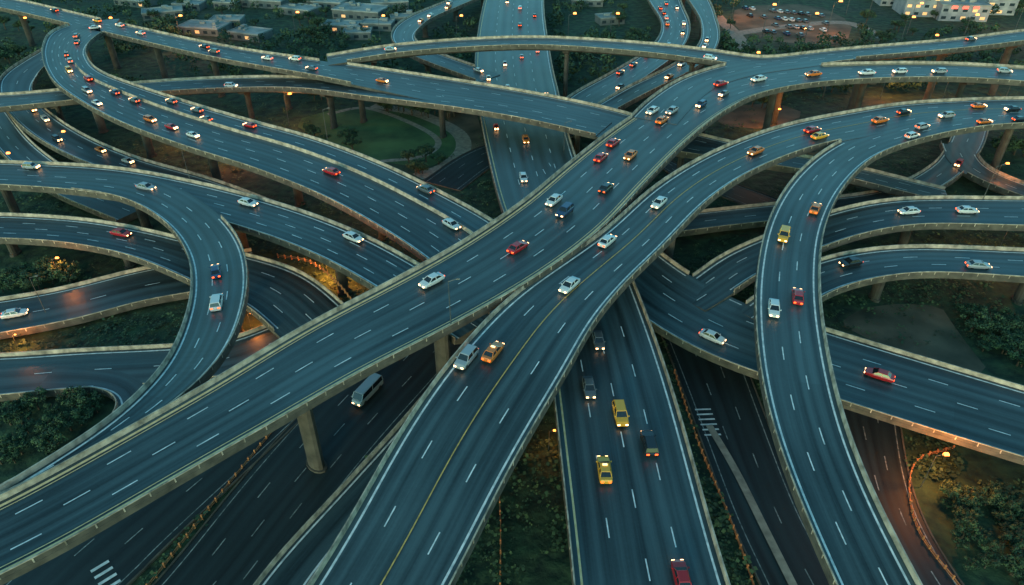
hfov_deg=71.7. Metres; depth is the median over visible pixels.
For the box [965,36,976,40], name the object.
car
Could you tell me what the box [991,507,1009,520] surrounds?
tree
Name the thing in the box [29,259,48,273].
tree
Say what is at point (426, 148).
tree
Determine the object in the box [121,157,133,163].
car
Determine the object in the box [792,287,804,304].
car
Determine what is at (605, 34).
tree
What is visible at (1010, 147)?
tree
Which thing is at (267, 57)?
car
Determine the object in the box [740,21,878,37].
path
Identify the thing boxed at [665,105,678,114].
car
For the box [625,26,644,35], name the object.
tree
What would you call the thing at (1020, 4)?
tree
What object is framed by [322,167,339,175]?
car
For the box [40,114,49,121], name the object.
car
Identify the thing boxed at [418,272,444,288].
car
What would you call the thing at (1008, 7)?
building
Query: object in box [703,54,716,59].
car
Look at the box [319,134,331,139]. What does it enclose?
tree
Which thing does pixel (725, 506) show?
roadside fence
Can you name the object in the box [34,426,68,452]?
tree
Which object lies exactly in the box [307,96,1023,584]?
overpass
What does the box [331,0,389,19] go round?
building
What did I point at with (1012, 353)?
tree
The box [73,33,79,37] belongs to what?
car
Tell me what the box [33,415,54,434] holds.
tree
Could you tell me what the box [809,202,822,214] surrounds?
car
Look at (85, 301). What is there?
overpass
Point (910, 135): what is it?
car
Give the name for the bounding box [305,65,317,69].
car
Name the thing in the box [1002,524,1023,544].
tree
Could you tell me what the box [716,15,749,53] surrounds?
path
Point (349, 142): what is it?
tree
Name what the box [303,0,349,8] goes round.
building
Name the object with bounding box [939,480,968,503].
tree
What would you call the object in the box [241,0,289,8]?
building
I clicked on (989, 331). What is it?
tree
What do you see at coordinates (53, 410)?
tree
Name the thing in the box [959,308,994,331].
tree
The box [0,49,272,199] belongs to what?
overpass
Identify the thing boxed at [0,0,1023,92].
woodland
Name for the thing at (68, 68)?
car
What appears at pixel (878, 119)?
car
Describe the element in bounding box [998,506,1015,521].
tree
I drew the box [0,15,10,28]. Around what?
tree
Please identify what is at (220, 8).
tree
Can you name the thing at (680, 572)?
car
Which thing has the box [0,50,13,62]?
tree
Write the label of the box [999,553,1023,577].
tree
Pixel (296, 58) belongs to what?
car
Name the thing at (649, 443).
car
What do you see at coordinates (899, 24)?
tree
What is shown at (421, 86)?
overpass
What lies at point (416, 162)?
tree
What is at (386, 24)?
building
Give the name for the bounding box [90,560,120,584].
crosswalk
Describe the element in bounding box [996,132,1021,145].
tree
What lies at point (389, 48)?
car
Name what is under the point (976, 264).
car
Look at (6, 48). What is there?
tree
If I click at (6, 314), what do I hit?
car
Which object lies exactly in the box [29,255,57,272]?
tree
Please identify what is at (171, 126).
car
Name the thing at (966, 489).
tree
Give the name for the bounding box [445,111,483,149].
bare earth
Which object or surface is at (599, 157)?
car
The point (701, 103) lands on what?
car
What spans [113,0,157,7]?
building
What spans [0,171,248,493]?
overpass
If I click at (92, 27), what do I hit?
car
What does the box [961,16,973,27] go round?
tree
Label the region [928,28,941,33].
tree
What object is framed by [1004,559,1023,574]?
tree
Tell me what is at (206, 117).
car
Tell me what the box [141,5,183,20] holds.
building
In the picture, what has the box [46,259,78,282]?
tree
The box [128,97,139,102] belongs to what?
car
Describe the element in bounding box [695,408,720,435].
crosswalk
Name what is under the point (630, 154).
car
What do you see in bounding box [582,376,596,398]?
car
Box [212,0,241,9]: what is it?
building
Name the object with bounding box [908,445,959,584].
roadside fence
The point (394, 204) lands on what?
overpass
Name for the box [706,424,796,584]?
path
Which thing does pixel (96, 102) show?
car
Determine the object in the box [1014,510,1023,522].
tree
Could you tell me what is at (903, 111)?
car
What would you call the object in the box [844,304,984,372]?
bare earth
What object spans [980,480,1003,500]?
tree
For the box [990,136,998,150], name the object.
tree
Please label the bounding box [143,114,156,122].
car
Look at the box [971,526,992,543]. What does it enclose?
tree
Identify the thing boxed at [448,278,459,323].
street lamp
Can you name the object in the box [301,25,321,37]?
tree
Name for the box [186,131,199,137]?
car
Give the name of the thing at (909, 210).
car
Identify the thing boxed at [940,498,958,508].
tree
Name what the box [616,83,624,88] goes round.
car
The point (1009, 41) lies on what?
overpass
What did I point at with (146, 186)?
car
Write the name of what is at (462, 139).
path
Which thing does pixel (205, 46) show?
car
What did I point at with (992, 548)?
tree
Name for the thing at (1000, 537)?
tree
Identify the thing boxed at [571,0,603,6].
building
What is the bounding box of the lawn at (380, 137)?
[297,109,455,165]
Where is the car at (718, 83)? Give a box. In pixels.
[714,80,727,86]
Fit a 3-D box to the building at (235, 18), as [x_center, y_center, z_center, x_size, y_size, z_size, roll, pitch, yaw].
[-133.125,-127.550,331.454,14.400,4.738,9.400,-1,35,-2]
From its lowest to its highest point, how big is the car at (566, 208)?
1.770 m
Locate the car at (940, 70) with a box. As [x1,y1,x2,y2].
[932,68,946,73]
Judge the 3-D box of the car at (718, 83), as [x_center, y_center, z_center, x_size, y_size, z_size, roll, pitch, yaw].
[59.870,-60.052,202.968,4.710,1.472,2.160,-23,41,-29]
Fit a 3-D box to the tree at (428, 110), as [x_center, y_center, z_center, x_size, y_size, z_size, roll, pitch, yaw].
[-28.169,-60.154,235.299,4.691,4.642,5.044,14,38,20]
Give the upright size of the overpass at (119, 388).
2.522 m
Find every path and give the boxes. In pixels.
[327,107,441,161]
[371,103,471,178]
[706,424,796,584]
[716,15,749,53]
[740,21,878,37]
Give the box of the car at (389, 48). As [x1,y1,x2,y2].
[384,46,395,50]
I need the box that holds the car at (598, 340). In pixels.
[592,330,605,349]
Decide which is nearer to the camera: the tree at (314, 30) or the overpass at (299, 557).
the overpass at (299, 557)
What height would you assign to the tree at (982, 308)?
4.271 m
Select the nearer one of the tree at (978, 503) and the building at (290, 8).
the tree at (978, 503)
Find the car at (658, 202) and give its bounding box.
[651,196,667,208]
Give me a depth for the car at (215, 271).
131.09 m
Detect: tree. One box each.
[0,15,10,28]
[0,46,10,59]
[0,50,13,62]
[0,269,9,289]
[0,400,19,425]
[0,428,30,445]
[0,435,18,453]
[0,446,7,464]
[2,450,20,463]
[3,270,30,292]
[4,410,31,424]
[5,262,31,272]
[5,437,29,455]
[8,44,26,58]
[8,396,32,409]
[14,19,29,26]
[15,418,34,433]
[18,267,34,283]
[19,385,47,409]
[21,280,33,291]
[22,271,48,289]
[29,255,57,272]
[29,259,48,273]
[30,256,58,273]
[30,430,62,446]
[33,414,57,425]
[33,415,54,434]
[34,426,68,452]
[43,402,60,415]
[44,444,60,455]
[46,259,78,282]
[48,266,83,282]
[50,410,80,430]
[55,385,85,405]
[63,394,91,415]
[65,407,93,425]
[66,391,87,404]
[82,389,103,407]
[146,9,159,20]
[214,5,227,14]
[289,0,302,3]
[292,13,304,25]
[301,11,315,21]
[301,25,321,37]
[302,123,315,134]
[305,127,320,134]
[309,16,325,26]
[318,6,330,15]
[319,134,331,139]
[336,127,357,138]
[341,137,362,149]
[382,103,393,112]
[400,149,415,162]
[403,105,417,114]
[405,160,421,174]
[408,157,426,172]
[409,158,428,173]
[416,143,434,161]
[420,108,434,117]
[429,153,447,164]
[600,29,616,38]
[611,9,625,14]
[614,10,626,25]
[617,3,627,8]
[624,33,638,40]
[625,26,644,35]
[723,41,739,47]
[727,18,735,27]
[758,96,768,107]
[779,44,798,52]
[859,9,876,23]
[873,30,891,43]
[894,20,907,31]
[900,13,911,20]
[908,27,918,34]
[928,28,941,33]
[930,10,938,18]
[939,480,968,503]
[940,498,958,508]
[950,530,969,549]
[951,505,973,523]
[952,497,983,518]
[952,517,983,541]
[956,302,971,318]
[958,484,981,506]
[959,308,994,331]
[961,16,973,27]
[961,304,978,319]
[962,495,981,511]
[962,556,980,570]
[963,19,981,27]
[968,303,998,320]
[969,514,979,523]
[970,487,989,504]
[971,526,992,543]
[975,550,1003,568]
[977,534,1004,554]
[978,326,993,334]
[978,484,1001,505]
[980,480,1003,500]
[981,333,1001,348]
[983,312,1011,333]
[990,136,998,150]
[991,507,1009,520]
[992,143,1014,151]
[994,141,1018,151]
[994,339,1017,353]
[995,306,1014,317]
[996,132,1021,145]
[996,336,1019,354]
[996,493,1017,511]
[998,316,1023,327]
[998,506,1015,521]
[998,521,1017,534]
[998,530,1019,546]
[999,318,1023,330]
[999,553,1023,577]
[1000,325,1023,337]
[1001,332,1023,349]
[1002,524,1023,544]
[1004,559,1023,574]
[1006,316,1021,325]
[1006,344,1023,365]
[1008,499,1023,518]
[1009,500,1023,515]
[1010,139,1023,154]
[1010,541,1023,560]
[1012,312,1023,322]
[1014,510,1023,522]
[1015,570,1023,584]
[1016,0,1023,14]
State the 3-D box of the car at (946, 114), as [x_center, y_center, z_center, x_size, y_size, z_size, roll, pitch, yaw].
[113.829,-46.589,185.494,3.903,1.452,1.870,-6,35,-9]
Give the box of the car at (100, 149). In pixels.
[94,146,105,152]
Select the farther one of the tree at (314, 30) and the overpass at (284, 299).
the tree at (314, 30)
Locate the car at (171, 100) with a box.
[165,98,176,103]
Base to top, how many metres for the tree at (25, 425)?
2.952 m
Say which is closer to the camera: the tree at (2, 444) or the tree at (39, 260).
the tree at (2, 444)
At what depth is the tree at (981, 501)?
105.96 m
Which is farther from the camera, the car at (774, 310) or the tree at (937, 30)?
the tree at (937, 30)
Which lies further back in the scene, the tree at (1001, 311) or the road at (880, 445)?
the tree at (1001, 311)
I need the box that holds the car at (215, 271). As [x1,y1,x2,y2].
[209,264,221,278]
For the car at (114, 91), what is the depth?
208.32 m
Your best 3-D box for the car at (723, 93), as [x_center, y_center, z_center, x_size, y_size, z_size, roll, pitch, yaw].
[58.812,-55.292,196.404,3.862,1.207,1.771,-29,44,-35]
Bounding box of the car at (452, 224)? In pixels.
[442,218,460,229]
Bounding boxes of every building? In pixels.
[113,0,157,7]
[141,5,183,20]
[171,0,206,10]
[176,19,231,36]
[208,14,245,27]
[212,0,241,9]
[227,24,272,42]
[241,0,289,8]
[278,2,321,17]
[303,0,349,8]
[321,19,361,32]
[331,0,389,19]
[343,25,371,39]
[360,17,394,31]
[371,0,408,10]
[389,10,414,23]
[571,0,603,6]
[595,12,624,25]
[873,0,893,5]
[892,0,950,16]
[933,0,992,21]
[984,0,1019,14]
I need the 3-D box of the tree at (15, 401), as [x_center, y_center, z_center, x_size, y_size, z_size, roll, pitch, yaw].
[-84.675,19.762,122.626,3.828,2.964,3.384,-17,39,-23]
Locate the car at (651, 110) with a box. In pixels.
[646,106,658,114]
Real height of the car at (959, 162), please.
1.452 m
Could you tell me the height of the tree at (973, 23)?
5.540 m
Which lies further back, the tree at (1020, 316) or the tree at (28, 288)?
the tree at (28, 288)
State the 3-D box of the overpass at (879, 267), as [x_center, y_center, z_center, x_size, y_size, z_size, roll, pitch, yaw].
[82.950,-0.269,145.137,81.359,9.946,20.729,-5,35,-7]
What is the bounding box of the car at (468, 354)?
[454,344,478,369]
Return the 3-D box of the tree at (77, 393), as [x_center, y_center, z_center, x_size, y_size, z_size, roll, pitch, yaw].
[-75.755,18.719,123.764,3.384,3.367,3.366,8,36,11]
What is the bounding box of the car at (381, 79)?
[376,77,387,82]
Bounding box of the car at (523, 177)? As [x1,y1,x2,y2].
[519,172,527,181]
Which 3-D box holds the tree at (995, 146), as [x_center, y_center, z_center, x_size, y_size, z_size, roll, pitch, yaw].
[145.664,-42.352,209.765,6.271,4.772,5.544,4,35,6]
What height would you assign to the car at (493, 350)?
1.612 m
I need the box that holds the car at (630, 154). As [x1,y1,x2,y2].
[624,149,637,159]
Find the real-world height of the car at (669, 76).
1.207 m
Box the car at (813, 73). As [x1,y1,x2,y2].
[805,70,821,76]
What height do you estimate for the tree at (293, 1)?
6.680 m
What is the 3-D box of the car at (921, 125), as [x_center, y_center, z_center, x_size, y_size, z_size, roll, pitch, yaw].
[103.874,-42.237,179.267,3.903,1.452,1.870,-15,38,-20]
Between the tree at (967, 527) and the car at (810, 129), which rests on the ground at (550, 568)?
the tree at (967, 527)
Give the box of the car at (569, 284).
[559,276,579,293]
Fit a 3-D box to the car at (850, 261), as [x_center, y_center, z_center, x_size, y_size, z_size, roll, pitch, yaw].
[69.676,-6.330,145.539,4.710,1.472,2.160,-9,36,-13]
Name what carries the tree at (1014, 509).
on the ground at (550, 568)
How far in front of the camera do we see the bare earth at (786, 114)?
237.72 m
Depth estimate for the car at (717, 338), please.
128.12 m
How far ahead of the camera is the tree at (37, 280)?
150.97 m
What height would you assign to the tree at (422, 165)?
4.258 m
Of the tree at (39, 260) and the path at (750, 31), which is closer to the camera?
the tree at (39, 260)
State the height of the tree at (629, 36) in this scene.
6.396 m
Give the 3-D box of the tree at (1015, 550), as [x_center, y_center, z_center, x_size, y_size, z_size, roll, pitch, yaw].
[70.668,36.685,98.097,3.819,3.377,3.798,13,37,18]
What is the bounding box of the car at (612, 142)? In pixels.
[606,138,619,147]
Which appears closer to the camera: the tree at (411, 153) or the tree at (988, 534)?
the tree at (988, 534)
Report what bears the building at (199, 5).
on the ground at (550, 568)
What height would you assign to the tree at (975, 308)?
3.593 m
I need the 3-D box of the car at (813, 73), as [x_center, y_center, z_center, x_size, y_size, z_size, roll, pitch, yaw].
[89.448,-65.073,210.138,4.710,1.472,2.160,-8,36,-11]
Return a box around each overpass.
[0,0,946,196]
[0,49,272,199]
[0,61,1023,584]
[0,75,611,138]
[0,112,137,223]
[0,160,488,344]
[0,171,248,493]
[0,212,343,337]
[0,248,251,339]
[0,325,278,401]
[0,365,142,484]
[41,19,495,313]
[253,393,423,584]
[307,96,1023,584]
[327,29,1023,124]
[391,0,499,81]
[475,0,730,584]
[543,163,1023,464]
[567,0,690,134]
[598,0,719,109]
[631,52,852,124]
[678,131,988,236]
[692,195,1023,310]
[741,244,1023,319]
[754,109,1023,584]
[939,141,1023,195]
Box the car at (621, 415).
[612,399,629,426]
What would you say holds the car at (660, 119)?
on the overpass at (686, 93)
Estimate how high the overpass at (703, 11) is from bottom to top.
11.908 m
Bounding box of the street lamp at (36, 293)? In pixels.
[29,275,45,312]
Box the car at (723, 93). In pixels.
[718,90,729,96]
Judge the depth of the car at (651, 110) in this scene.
184.72 m
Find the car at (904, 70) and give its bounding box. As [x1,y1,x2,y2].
[892,67,907,73]
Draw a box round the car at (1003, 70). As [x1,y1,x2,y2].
[997,67,1012,73]
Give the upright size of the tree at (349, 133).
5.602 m
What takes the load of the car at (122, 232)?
on the overpass at (284, 299)
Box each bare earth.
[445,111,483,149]
[718,104,800,128]
[733,4,851,43]
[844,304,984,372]
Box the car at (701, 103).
[696,99,706,107]
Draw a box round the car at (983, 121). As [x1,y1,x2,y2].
[976,118,992,123]
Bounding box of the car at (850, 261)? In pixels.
[839,256,862,267]
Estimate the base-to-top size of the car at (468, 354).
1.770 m
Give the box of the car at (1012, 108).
[1004,105,1020,111]
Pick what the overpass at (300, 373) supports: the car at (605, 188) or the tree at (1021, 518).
the car at (605, 188)
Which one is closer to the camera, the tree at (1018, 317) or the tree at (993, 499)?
the tree at (993, 499)
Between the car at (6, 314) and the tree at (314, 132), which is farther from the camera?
the tree at (314, 132)
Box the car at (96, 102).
[91,99,101,105]
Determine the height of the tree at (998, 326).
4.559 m
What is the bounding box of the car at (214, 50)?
[208,48,219,53]
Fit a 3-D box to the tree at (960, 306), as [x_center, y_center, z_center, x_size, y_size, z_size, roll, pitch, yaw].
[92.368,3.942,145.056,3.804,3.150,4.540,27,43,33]
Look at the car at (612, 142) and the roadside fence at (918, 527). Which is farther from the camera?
the car at (612, 142)
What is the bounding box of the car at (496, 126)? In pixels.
[493,123,498,129]
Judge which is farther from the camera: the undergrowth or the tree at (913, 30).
the tree at (913, 30)
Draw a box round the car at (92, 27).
[89,25,100,29]
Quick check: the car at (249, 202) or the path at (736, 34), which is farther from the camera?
the path at (736, 34)
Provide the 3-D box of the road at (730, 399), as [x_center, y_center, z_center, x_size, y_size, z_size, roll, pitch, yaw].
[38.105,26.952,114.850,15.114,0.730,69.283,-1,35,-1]
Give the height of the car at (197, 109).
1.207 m
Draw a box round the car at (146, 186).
[136,182,155,190]
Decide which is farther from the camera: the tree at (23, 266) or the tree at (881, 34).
the tree at (881, 34)
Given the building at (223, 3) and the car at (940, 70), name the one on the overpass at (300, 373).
the car at (940, 70)
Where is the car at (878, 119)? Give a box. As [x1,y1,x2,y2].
[871,116,888,123]
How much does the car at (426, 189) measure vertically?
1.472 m
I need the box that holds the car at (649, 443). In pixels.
[640,431,658,456]
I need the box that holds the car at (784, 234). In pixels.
[777,225,790,242]
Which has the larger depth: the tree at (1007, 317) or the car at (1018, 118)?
the car at (1018, 118)
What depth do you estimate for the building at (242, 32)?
311.58 m
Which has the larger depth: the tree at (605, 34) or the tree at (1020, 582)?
the tree at (605, 34)
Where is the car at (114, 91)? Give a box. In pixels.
[109,89,119,94]
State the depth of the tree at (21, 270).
155.00 m
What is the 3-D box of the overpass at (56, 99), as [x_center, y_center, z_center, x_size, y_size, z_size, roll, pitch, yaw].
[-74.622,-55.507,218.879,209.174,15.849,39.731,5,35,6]
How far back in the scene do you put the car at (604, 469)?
95.83 m
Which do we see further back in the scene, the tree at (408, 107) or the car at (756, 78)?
the tree at (408, 107)
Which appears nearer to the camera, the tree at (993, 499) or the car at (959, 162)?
the tree at (993, 499)
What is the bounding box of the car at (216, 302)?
[209,293,223,311]
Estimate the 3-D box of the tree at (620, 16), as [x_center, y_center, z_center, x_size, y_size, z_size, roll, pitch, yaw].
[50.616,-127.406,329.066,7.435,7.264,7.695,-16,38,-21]
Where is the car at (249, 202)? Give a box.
[238,197,257,207]
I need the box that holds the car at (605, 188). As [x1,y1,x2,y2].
[598,182,613,193]
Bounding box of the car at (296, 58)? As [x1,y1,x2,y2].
[289,55,300,60]
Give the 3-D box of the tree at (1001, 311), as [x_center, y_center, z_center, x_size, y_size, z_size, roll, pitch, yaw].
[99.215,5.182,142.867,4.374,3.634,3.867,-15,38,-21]
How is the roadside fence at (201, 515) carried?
on the ground at (550, 568)
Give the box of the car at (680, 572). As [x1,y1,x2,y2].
[671,559,691,584]
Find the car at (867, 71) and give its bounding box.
[858,69,875,74]
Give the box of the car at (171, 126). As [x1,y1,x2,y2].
[165,123,177,129]
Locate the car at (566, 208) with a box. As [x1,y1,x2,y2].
[556,201,573,217]
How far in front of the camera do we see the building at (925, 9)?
343.60 m
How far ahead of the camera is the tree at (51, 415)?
120.06 m
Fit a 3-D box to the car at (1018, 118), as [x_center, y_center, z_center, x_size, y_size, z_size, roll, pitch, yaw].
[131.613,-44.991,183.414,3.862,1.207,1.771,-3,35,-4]
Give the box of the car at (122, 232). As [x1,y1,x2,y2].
[110,227,131,237]
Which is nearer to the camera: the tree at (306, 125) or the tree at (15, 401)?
the tree at (15, 401)
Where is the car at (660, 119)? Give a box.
[655,116,668,123]
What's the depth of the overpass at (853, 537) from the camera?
105.56 m
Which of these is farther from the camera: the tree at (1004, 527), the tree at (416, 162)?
the tree at (416, 162)
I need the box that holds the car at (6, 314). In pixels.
[0,308,27,319]
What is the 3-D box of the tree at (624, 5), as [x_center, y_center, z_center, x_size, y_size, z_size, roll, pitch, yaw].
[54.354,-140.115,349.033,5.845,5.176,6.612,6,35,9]
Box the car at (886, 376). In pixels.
[864,367,894,382]
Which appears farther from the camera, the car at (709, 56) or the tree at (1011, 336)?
the car at (709, 56)
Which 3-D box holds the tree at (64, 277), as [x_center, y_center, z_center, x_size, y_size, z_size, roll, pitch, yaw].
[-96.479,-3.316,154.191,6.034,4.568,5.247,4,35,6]
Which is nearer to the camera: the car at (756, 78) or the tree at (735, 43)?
the car at (756, 78)
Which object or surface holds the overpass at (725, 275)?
on the ground at (550, 568)
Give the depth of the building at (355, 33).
311.58 m
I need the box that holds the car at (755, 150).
[747,145,764,155]
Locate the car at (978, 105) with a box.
[971,102,986,107]
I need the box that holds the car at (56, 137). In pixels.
[51,134,61,141]
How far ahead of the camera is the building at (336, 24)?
321.59 m
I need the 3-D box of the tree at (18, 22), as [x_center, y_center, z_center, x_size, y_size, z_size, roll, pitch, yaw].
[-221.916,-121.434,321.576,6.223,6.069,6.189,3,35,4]
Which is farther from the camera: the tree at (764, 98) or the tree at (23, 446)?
the tree at (764, 98)
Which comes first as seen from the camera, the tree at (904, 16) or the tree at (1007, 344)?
the tree at (1007, 344)
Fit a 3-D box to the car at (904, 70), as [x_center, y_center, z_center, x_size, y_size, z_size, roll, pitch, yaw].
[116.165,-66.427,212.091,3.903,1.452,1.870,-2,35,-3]
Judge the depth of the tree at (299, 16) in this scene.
329.24 m
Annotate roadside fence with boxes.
[145,433,270,584]
[277,253,351,299]
[499,497,500,584]
[674,369,754,584]
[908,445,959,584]
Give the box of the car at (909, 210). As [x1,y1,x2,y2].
[898,206,920,214]
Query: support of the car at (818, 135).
on the overpass at (421, 512)
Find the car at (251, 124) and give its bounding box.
[243,122,255,127]
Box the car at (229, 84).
[224,82,237,86]
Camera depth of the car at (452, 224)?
153.38 m
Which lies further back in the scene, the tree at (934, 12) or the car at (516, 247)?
the tree at (934, 12)
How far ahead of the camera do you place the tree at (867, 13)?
329.93 m
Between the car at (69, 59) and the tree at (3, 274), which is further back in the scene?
the car at (69, 59)
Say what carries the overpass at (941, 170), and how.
on the ground at (550, 568)
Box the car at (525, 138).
[522,135,528,142]
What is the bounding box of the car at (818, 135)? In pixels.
[811,131,828,139]
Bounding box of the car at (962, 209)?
[955,205,978,213]
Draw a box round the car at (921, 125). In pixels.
[915,122,929,129]
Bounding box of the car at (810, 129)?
[803,125,820,133]
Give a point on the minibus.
(367, 389)
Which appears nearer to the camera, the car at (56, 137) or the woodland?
the car at (56, 137)
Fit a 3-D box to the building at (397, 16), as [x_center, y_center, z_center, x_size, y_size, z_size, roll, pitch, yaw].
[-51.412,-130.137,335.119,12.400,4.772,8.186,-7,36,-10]
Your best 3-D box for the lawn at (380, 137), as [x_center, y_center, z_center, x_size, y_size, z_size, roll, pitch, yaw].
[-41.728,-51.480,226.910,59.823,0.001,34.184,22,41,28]
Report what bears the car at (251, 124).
on the overpass at (394, 204)
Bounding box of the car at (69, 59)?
[67,57,73,63]
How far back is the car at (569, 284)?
119.22 m
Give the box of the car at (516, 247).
[507,240,528,254]
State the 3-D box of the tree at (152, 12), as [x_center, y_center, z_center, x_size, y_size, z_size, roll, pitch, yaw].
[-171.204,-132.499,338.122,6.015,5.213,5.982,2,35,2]
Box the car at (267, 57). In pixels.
[261,55,272,59]
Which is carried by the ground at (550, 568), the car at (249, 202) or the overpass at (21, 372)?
the overpass at (21, 372)
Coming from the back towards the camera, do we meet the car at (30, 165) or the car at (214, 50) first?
the car at (214, 50)
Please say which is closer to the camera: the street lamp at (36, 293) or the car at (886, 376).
the car at (886, 376)
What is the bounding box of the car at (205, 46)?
[199,44,208,48]
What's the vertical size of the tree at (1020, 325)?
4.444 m
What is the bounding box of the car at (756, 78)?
[751,75,766,81]
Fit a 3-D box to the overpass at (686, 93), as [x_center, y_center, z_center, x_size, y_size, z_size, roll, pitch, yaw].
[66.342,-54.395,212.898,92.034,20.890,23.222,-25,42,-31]
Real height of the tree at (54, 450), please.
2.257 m
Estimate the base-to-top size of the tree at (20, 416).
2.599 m
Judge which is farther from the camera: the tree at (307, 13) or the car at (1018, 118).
the tree at (307, 13)
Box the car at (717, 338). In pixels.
[699,328,725,344]
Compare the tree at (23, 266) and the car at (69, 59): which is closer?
the tree at (23, 266)
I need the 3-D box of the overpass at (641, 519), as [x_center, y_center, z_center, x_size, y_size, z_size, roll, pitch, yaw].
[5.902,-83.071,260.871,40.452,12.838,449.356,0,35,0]
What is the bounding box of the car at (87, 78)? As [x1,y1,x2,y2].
[83,75,92,81]
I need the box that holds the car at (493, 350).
[481,341,503,362]
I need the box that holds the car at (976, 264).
[965,259,991,269]
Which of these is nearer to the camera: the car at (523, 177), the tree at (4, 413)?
the tree at (4, 413)
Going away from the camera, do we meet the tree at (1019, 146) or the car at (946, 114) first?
the car at (946, 114)
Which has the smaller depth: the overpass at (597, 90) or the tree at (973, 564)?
the tree at (973, 564)
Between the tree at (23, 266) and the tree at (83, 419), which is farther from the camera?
the tree at (23, 266)
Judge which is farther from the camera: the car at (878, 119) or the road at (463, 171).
the road at (463, 171)
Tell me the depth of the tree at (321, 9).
343.10 m
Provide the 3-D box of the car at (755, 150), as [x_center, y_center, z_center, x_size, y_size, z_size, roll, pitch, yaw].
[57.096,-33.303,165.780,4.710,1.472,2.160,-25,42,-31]
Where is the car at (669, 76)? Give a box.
[665,73,673,78]
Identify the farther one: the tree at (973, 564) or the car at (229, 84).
the car at (229, 84)
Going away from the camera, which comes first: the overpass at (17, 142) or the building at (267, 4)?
the overpass at (17, 142)
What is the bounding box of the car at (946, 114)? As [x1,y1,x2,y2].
[938,111,954,118]
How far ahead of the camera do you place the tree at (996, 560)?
97.48 m
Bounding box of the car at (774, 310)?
[768,298,781,317]
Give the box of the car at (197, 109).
[191,107,202,112]
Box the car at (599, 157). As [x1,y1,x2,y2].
[593,152,607,162]
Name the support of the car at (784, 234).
on the overpass at (853, 537)
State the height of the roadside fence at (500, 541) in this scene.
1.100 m
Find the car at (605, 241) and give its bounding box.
[598,234,616,247]
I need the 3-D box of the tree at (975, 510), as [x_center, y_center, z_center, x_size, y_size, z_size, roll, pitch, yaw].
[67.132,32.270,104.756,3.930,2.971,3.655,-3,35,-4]
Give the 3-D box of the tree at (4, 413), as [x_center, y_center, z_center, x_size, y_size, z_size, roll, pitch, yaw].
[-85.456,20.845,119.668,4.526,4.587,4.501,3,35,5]
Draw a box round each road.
[4,407,314,584]
[152,342,461,584]
[422,134,573,190]
[661,336,828,584]
[663,160,777,204]
[843,408,964,584]
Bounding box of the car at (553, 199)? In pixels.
[545,193,562,206]
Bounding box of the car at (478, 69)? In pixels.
[474,67,483,72]
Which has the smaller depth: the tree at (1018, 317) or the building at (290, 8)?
the tree at (1018, 317)
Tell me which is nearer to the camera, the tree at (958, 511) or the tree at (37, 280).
the tree at (958, 511)
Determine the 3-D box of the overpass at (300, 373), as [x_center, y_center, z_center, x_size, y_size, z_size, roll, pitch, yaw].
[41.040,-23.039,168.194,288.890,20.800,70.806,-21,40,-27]
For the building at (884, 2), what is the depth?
362.56 m
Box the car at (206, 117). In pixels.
[200,115,212,120]
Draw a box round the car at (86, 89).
[81,86,91,92]
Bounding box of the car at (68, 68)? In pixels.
[65,65,72,72]
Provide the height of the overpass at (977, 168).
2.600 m
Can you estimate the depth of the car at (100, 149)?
202.20 m
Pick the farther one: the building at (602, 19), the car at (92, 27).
the building at (602, 19)
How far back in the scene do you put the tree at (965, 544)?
99.96 m
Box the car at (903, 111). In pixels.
[897,108,910,114]
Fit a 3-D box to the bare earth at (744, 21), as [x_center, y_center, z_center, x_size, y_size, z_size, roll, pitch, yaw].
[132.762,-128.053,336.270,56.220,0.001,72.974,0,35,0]
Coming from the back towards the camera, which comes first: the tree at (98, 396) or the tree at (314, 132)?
the tree at (314, 132)
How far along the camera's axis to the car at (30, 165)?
175.62 m
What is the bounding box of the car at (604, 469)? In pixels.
[596,456,612,483]
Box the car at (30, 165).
[22,162,39,169]
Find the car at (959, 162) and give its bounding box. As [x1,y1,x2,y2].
[954,158,963,166]
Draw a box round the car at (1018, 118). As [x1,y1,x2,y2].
[1012,116,1023,121]
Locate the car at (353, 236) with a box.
[343,231,363,242]
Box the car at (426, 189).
[417,184,434,193]
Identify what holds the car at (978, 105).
on the overpass at (421, 512)
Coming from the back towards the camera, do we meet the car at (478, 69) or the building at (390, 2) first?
the building at (390, 2)
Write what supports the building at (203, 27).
on the ground at (550, 568)
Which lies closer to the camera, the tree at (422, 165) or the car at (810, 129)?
the car at (810, 129)
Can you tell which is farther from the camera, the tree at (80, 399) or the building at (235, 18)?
the building at (235, 18)
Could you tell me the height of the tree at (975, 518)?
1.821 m
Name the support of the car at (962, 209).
on the overpass at (725, 275)
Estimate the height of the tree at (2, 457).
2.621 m
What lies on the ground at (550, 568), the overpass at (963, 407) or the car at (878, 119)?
the overpass at (963, 407)
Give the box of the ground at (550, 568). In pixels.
[0,0,1023,584]
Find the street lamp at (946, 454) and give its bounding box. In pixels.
[920,452,949,487]
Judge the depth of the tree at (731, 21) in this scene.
325.50 m
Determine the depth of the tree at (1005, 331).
137.13 m
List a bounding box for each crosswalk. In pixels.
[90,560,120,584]
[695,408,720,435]
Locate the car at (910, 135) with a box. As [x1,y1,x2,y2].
[904,131,919,139]
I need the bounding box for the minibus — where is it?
[351,373,382,406]
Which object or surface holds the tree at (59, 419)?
on the ground at (550, 568)
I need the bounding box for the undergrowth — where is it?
[0,44,1023,584]
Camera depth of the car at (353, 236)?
147.32 m
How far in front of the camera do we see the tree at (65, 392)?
122.83 m
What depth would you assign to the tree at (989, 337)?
136.28 m

